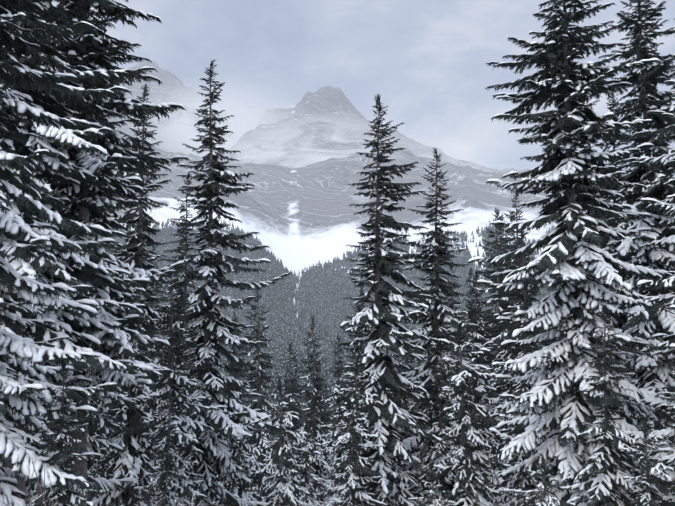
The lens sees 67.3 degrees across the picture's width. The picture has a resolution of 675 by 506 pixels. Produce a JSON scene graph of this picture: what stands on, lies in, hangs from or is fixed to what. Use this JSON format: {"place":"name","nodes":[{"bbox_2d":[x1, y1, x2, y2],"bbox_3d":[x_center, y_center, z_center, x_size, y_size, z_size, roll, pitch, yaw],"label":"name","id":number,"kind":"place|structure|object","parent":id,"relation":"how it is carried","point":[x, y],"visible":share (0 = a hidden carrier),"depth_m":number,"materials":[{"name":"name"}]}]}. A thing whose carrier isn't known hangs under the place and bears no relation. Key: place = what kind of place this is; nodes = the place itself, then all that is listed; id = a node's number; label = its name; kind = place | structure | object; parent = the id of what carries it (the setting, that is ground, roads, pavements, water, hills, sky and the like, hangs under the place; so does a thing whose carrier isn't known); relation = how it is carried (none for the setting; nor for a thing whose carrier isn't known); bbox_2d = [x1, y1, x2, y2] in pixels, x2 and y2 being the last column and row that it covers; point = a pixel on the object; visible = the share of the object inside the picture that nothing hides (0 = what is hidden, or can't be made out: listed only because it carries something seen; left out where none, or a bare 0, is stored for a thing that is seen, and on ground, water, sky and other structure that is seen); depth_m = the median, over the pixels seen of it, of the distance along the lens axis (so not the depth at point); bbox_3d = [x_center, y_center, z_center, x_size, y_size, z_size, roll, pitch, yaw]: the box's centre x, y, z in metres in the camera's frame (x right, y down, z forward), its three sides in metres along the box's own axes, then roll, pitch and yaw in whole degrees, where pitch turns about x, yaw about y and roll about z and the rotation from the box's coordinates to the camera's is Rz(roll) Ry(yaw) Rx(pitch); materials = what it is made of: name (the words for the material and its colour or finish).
{"place":"outdoors","nodes":[
{"label":"outdoors","id":0,"kind":"place"},
{"bbox_2d":[152,89,303,156],"bbox_3d":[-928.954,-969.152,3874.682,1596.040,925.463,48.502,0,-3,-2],"label":"cloud","id":1,"kind":"structure","parent":0,"point":[179,128],"depth_m":3872.85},
{"bbox_2d":[186,133,307,163],"bbox_3d":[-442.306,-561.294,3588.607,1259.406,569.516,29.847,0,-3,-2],"label":"cloud","id":2,"kind":"structure","parent":0,"point":[229,142],"depth_m":3579.78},
{"bbox_2d":[231,124,382,167],"bbox_3d":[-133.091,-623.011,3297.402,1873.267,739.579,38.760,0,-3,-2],"label":"cloud","id":3,"kind":"structure","parent":0,"point":[274,141],"depth_m":3291.69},
{"bbox_2d":[31,61,674,319],"bbox_3d":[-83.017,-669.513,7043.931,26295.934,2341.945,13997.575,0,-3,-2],"label":"terrain","id":4,"kind":"structure","parent":0,"point":[300,219],"depth_m":2893.55,"materials":[{"name":"white snow"}]},
{"bbox_2d":[32,461,61,505],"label":"bare shrub","id":5,"kind":"object","parent":4,"relation":"on","point":[43,496],"visible":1,"depth_m":3.85,"materials":[{"name":"grey wood"}]},
{"bbox_2d":[0,448,102,505],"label":"spruce tree","id":6,"kind":"object","parent":4,"relation":"on","point":[34,485],"depth_m":19.20,"materials":[{"name":"black plant"}]},
{"bbox_2d":[0,0,128,505],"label":"spruce tree","id":7,"kind":"object","parent":4,"relation":"on","point":[19,237],"visible":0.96,"depth_m":5.08,"materials":[{"name":"white plant"}]},
{"bbox_2d":[31,362,103,505],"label":"spruce tree","id":8,"kind":"object","parent":4,"relation":"on","point":[62,457],"visible":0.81,"depth_m":4.90,"materials":[{"name":"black plant"}]},
{"bbox_2d":[0,0,163,505],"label":"spruce tree","id":9,"kind":"object","parent":4,"relation":"on","point":[44,271],"visible":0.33,"depth_m":9.22,"materials":[{"name":"white plant"}]},
{"bbox_2d":[1,0,188,505],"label":"spruce tree","id":10,"kind":"object","parent":4,"relation":"on","point":[116,344],"visible":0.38,"depth_m":11.34,"materials":[{"name":"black plant"}]},
{"bbox_2d":[87,404,113,500],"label":"spruce tree","id":11,"kind":"object","parent":4,"relation":"on","point":[96,497],"visible":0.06,"depth_m":26.40,"materials":[{"name":"black plant"}]},
{"bbox_2d":[87,397,120,505],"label":"spruce tree","id":12,"kind":"object","parent":4,"relation":"on","point":[91,466],"visible":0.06,"depth_m":17.29,"materials":[{"name":"black plant"}]},
{"bbox_2d":[25,0,188,505],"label":"spruce tree","id":13,"kind":"object","parent":4,"relation":"on","point":[93,444],"visible":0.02,"depth_m":14.59,"materials":[{"name":"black plant"}]},
{"bbox_2d":[92,228,124,505],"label":"spruce tree","id":14,"kind":"object","parent":4,"relation":"on","point":[110,462],"visible":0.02,"depth_m":31.23,"materials":[{"name":"black plant"}]},
{"bbox_2d":[109,389,128,505],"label":"spruce tree","id":15,"kind":"object","parent":4,"relation":"on","point":[125,392],"depth_m":39.51,"materials":[{"name":"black plant"}]},
{"bbox_2d":[87,84,169,505],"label":"spruce tree","id":16,"kind":"object","parent":4,"relation":"on","point":[134,465],"visible":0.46,"depth_m":21.04,"materials":[{"name":"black plant"}]},
{"bbox_2d":[104,247,173,504],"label":"spruce tree","id":17,"kind":"object","parent":4,"relation":"on","point":[146,407],"visible":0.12,"depth_m":27.94,"materials":[{"name":"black plant"}]},
{"bbox_2d":[121,391,156,505],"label":"spruce tree","id":18,"kind":"object","parent":4,"relation":"on","point":[142,503],"visible":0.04,"depth_m":30.83,"materials":[{"name":"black plant"}]},
{"bbox_2d":[122,408,156,504],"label":"spruce tree","id":19,"kind":"object","parent":4,"relation":"on","point":[151,500],"visible":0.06,"depth_m":37.65,"materials":[{"name":"black plant"}]},
{"bbox_2d":[134,391,183,505],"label":"spruce tree","id":20,"kind":"object","parent":4,"relation":"on","point":[160,481],"visible":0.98,"depth_m":7.24,"materials":[{"name":"black plant"}]},
{"bbox_2d":[146,172,202,468],"bbox_3d":[-7.825,5.542,24.638,3.063,19.073,3.742,-1,-3,7],"label":"spruce tree","id":21,"kind":"object","parent":4,"relation":"on","point":[186,282],"visible":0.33,"depth_m":24.55,"materials":[{"name":"black plant"}]},
{"bbox_2d":[140,262,226,505],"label":"spruce tree","id":22,"kind":"object","parent":4,"relation":"on","point":[174,381],"visible":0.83,"depth_m":16.08,"materials":[{"name":"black plant"}]},
{"bbox_2d":[185,330,222,505],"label":"spruce tree","id":23,"kind":"object","parent":4,"relation":"on","point":[190,500],"visible":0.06,"depth_m":26.83,"materials":[{"name":"black plant"}]},
{"bbox_2d":[194,348,250,505],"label":"spruce tree","id":24,"kind":"object","parent":4,"relation":"on","point":[231,488],"visible":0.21,"depth_m":22.59,"materials":[{"name":"black plant"}]},
{"bbox_2d":[143,60,302,505],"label":"spruce tree","id":25,"kind":"object","parent":4,"relation":"on","point":[218,458],"visible":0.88,"depth_m":18.72,"materials":[{"name":"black plant"}]},
{"bbox_2d":[212,312,273,505],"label":"spruce tree","id":26,"kind":"object","parent":4,"relation":"on","point":[243,492],"visible":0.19,"depth_m":29.48,"materials":[{"name":"black plant"}]},
{"bbox_2d":[234,289,279,503],"bbox_3d":[-6.252,13.977,39.626,5.260,22.626,5.379,-1,-4,-16],"label":"spruce tree","id":27,"kind":"object","parent":4,"relation":"on","point":[261,404],"visible":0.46,"depth_m":38.86,"materials":[{"name":"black plant"}]},
{"bbox_2d":[249,375,316,505],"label":"spruce tree","id":28,"kind":"object","parent":4,"relation":"on","point":[278,458],"visible":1,"depth_m":12.36,"materials":[{"name":"black plant"}]},
{"bbox_2d":[274,368,305,497],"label":"spruce tree","id":29,"kind":"object","parent":4,"relation":"on","point":[294,397],"visible":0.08,"depth_m":53.15,"materials":[{"name":"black plant"}]},
{"bbox_2d":[280,394,304,502],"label":"spruce tree","id":30,"kind":"object","parent":4,"relation":"on","point":[300,419],"depth_m":50.78,"materials":[{"name":"black plant"}]},
{"bbox_2d":[263,342,324,505],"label":"spruce tree","id":31,"kind":"object","parent":4,"relation":"on","point":[289,409],"visible":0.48,"depth_m":31.75,"materials":[{"name":"black plant"}]},
{"bbox_2d":[285,395,303,502],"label":"spruce tree","id":32,"kind":"object","parent":4,"relation":"on","point":[296,399],"visible":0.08,"depth_m":46.57,"materials":[{"name":"black plant"}]},
{"bbox_2d":[292,419,322,505],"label":"spruce tree","id":33,"kind":"object","parent":4,"relation":"on","point":[302,472],"visible":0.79,"depth_m":15.35,"materials":[{"name":"black plant"}]},
{"bbox_2d":[292,317,333,504],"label":"spruce tree","id":34,"kind":"object","parent":4,"relation":"on","point":[314,422],"visible":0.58,"depth_m":35.87,"materials":[{"name":"black plant"}]},
{"bbox_2d":[299,374,332,476],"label":"spruce tree","id":35,"kind":"object","parent":4,"relation":"on","point":[323,433],"visible":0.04,"depth_m":48.49,"materials":[{"name":"black plant"}]},
{"bbox_2d":[296,360,336,501],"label":"spruce tree","id":36,"kind":"object","parent":4,"relation":"on","point":[322,431],"visible":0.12,"depth_m":44.34,"materials":[{"name":"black plant"}]},
{"bbox_2d":[322,383,334,499],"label":"spruce tree","id":37,"kind":"object","parent":4,"relation":"on","point":[326,438],"visible":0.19,"depth_m":50.96,"materials":[{"name":"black plant"}]},
{"bbox_2d":[317,335,358,505],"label":"spruce tree","id":38,"kind":"object","parent":4,"relation":"on","point":[335,397],"visible":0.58,"depth_m":28.31,"materials":[{"name":"black plant"}]},
{"bbox_2d":[330,353,359,479],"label":"spruce tree","id":39,"kind":"object","parent":4,"relation":"on","point":[346,392],"visible":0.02,"depth_m":48.89,"materials":[{"name":"black plant"}]},
{"bbox_2d":[320,286,374,502],"bbox_3d":[1.492,11.474,33.615,4.304,18.683,4.554,-2,-4,36],"label":"spruce tree","id":40,"kind":"object","parent":4,"relation":"on","point":[359,308],"visible":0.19,"depth_m":33.83,"materials":[{"name":"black plant"}]},
{"bbox_2d":[103,218,606,497],"bbox_3d":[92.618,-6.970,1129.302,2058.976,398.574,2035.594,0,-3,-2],"label":"forest","id":41,"kind":"object","parent":4,"relation":"on","point":[285,329],"visible":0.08,"depth_m":1395.89,"materials":[{"name":"plant"}]},
{"bbox_2d":[326,352,385,505],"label":"spruce tree","id":42,"kind":"object","parent":4,"relation":"on","point":[355,394],"visible":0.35,"depth_m":17.31,"materials":[{"name":"black plant"}]},
{"bbox_2d":[330,396,386,505],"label":"spruce tree","id":43,"kind":"object","parent":4,"relation":"on","point":[360,497],"visible":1,"depth_m":11.56,"materials":[{"name":"white plant"}]},
{"bbox_2d":[351,329,391,391],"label":"spruce tree","id":44,"kind":"object","parent":4,"relation":"on","point":[364,352],"visible":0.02,"depth_m":39.81,"materials":[{"name":"black plant"}]},
{"bbox_2d":[370,357,405,505],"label":"spruce tree","id":45,"kind":"object","parent":4,"relation":"on","point":[398,467],"visible":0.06,"depth_m":21.79,"materials":[{"name":"black plant"}]},
{"bbox_2d":[330,94,450,505],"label":"spruce tree","id":46,"kind":"object","parent":4,"relation":"on","point":[389,334],"visible":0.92,"depth_m":19.25,"materials":[{"name":"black plant"}]},
{"bbox_2d":[383,354,404,482],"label":"spruce tree","id":47,"kind":"object","parent":4,"relation":"on","point":[393,391],"visible":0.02,"depth_m":41.00,"materials":[{"name":"black plant"}]},
{"bbox_2d":[386,357,422,505],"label":"spruce tree","id":48,"kind":"object","parent":4,"relation":"on","point":[402,485],"visible":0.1,"depth_m":28.22,"materials":[{"name":"black plant"}]},
{"bbox_2d":[391,322,457,505],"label":"spruce tree","id":49,"kind":"object","parent":4,"relation":"on","point":[410,402],"visible":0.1,"depth_m":30.81,"materials":[{"name":"black plant"}]},
{"bbox_2d":[408,466,453,505],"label":"spruce tree","id":50,"kind":"object","parent":4,"relation":"on","point":[425,500],"visible":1,"depth_m":6.67,"materials":[{"name":"grey plant"}]},
{"bbox_2d":[388,147,492,505],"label":"spruce tree","id":51,"kind":"object","parent":4,"relation":"on","point":[426,369],"visible":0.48,"depth_m":22.64,"materials":[{"name":"black plant"}]},
{"bbox_2d":[415,348,466,505],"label":"spruce tree","id":52,"kind":"object","parent":4,"relation":"on","point":[436,455],"visible":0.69,"depth_m":19.48,"materials":[{"name":"black plant"}]},
{"bbox_2d":[417,261,470,496],"bbox_3d":[5.705,8.072,26.733,3.769,15.214,3.700,1,-2,-21],"label":"spruce tree","id":53,"kind":"object","parent":4,"relation":"on","point":[452,330],"visible":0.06,"depth_m":26.84,"materials":[{"name":"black plant"}]},
{"bbox_2d":[433,321,514,505],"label":"spruce tree","id":54,"kind":"object","parent":4,"relation":"on","point":[471,454],"visible":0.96,"depth_m":14.11,"materials":[{"name":"white plant"}]},
{"bbox_2d":[454,271,506,505],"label":"spruce tree","id":55,"kind":"object","parent":4,"relation":"on","point":[483,314],"visible":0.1,"depth_m":29.70,"materials":[{"name":"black plant"}]},
{"bbox_2d":[456,268,514,505],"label":"spruce tree","id":56,"kind":"object","parent":4,"relation":"on","point":[488,401],"visible":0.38,"depth_m":24.36,"materials":[{"name":"green plant"}]},
{"bbox_2d":[466,207,511,458],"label":"spruce tree","id":57,"kind":"object","parent":4,"relation":"on","point":[500,307],"visible":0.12,"depth_m":46.02,"materials":[{"name":"green plant"}]},
{"bbox_2d":[468,303,519,503],"bbox_3d":[10.452,12.662,35.995,5.004,18.748,4.730,-1,-3,14],"label":"spruce tree","id":58,"kind":"object","parent":4,"relation":"on","point":[496,440],"visible":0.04,"depth_m":35.54,"materials":[{"name":"green plant"}]},
{"bbox_2d":[483,214,512,443],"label":"spruce tree","id":59,"kind":"object","parent":4,"relation":"on","point":[501,251],"visible":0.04,"depth_m":49.18,"materials":[{"name":"green plant"}]},
{"bbox_2d":[491,386,504,470],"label":"spruce tree","id":60,"kind":"object","parent":4,"relation":"on","point":[495,392],"depth_m":38.23,"materials":[{"name":"green plant"}]},
{"bbox_2d":[461,441,547,505],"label":"bare shrub","id":61,"kind":"object","parent":4,"relation":"on","point":[503,489],"visible":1,"depth_m":3.76,"materials":[{"name":"brown plant"}]},
{"bbox_2d":[471,188,546,505],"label":"spruce tree","id":62,"kind":"object","parent":4,"relation":"on","point":[504,356],"visible":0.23,"depth_m":28.16,"materials":[{"name":"green plant"}]},
{"bbox_2d":[480,238,552,505],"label":"spruce tree","id":63,"kind":"object","parent":4,"relation":"on","point":[527,482],"visible":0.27,"depth_m":15.64,"materials":[{"name":"green plant"}]},
{"bbox_2d":[505,256,541,484],"bbox_3d":[8.035,6.001,21.164,2.478,12.004,2.028,4,-6,-38],"label":"spruce tree","id":64,"kind":"object","parent":4,"relation":"on","point":[521,354],"visible":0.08,"depth_m":21.61,"materials":[{"name":"green plant"}]},
{"bbox_2d":[494,229,553,482],"bbox_3d":[11.902,8.320,30.392,5.421,20.022,5.302,1,-4,-6],"label":"spruce tree","id":65,"kind":"object","parent":4,"relation":"on","point":[543,331],"visible":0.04,"depth_m":30.43,"materials":[{"name":"green plant"}]},
{"bbox_2d":[509,452,576,505],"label":"spruce tree","id":66,"kind":"object","parent":4,"relation":"on","point":[533,501],"visible":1,"depth_m":4.96,"materials":[{"name":"green plant"}]},
{"bbox_2d":[535,286,557,462],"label":"spruce tree","id":67,"kind":"object","parent":4,"relation":"on","point":[545,344],"depth_m":32.75,"materials":[{"name":"green plant"}]},
{"bbox_2d":[542,284,565,476],"bbox_3d":[14.098,8.916,29.751,4.210,17.000,4.404,1,-4,-40],"label":"spruce tree","id":68,"kind":"object","parent":4,"relation":"on","point":[554,337],"depth_m":30.05,"materials":[{"name":"green plant"}]},
{"bbox_2d":[468,0,674,505],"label":"spruce tree","id":69,"kind":"object","parent":4,"relation":"on","point":[579,269],"visible":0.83,"depth_m":8.21,"materials":[{"name":"white plant"}]},
{"bbox_2d":[544,195,600,505],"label":"spruce tree","id":70,"kind":"object","parent":4,"relation":"on","point":[554,474],"depth_m":23.52,"materials":[{"name":"green plant"}]},
{"bbox_2d":[540,107,631,505],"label":"spruce tree","id":71,"kind":"object","parent":4,"relation":"on","point":[595,244],"depth_m":18.94,"materials":[{"name":"green plant"}]},
{"bbox_2d":[563,305,657,505],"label":"spruce tree","id":72,"kind":"object","parent":4,"relation":"on","point":[598,484],"visible":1,"depth_m":6.49,"materials":[{"name":"green plant"}]},
{"bbox_2d":[570,92,670,505],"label":"spruce tree","id":73,"kind":"object","parent":4,"relation":"on","point":[609,249],"visible":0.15,"depth_m":13.05,"materials":[{"name":"green plant"}]},
{"bbox_2d":[583,0,674,494],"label":"spruce tree","id":74,"kind":"object","parent":4,"relation":"on","point":[654,375],"visible":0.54,"depth_m":10.57,"materials":[{"name":"green plant"}]},
{"bbox_2d":[625,478,658,505],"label":"bare shrub","id":75,"kind":"object","parent":4,"relation":"on","point":[644,494],"visible":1,"depth_m":4.86,"materials":[{"name":"plant"}]},
{"bbox_2d":[610,18,674,505],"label":"spruce tree","id":76,"kind":"object","parent":4,"relation":"on","point":[666,450],"visible":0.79,"depth_m":6.78,"materials":[{"name":"green plant"}]},
{"bbox_2d":[620,414,674,505],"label":"spruce tree","id":77,"kind":"object","parent":4,"relation":"on","point":[649,479],"visible":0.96,"depth_m":5.54,"materials":[{"name":"green plant"}]},
{"bbox_2d":[638,170,674,491],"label":"spruce tree","id":78,"kind":"object","parent":4,"relation":"on","point":[665,214],"depth_m":16.14,"materials":[{"name":"green plant"}]},
{"bbox_2d":[648,351,674,505],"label":"spruce tree","id":79,"kind":"object","parent":4,"relation":"on","point":[671,461],"visible":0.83,"depth_m":5.46,"materials":[{"name":"green plant"}]},
{"bbox_2d":[649,30,674,131],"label":"spruce tree","id":80,"kind":"object","parent":4,"relation":"on","point":[668,33],"visible":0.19,"depth_m":12.57,"materials":[{"name":"white plant"}]},
{"bbox_2d":[43,0,674,176],"label":"sky","id":81,"kind":"structure","parent":0,"point":[426,60],"materials":[{"name":"grey"}]},
{"bbox_2d":[327,127,486,170],"bbox_3d":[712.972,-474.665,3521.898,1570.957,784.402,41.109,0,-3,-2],"label":"mountain","id":82,"kind":"structure","parent":0,"point":[450,159],"depth_m":3519.14,"materials":[{"name":"white snow"}]}
]}

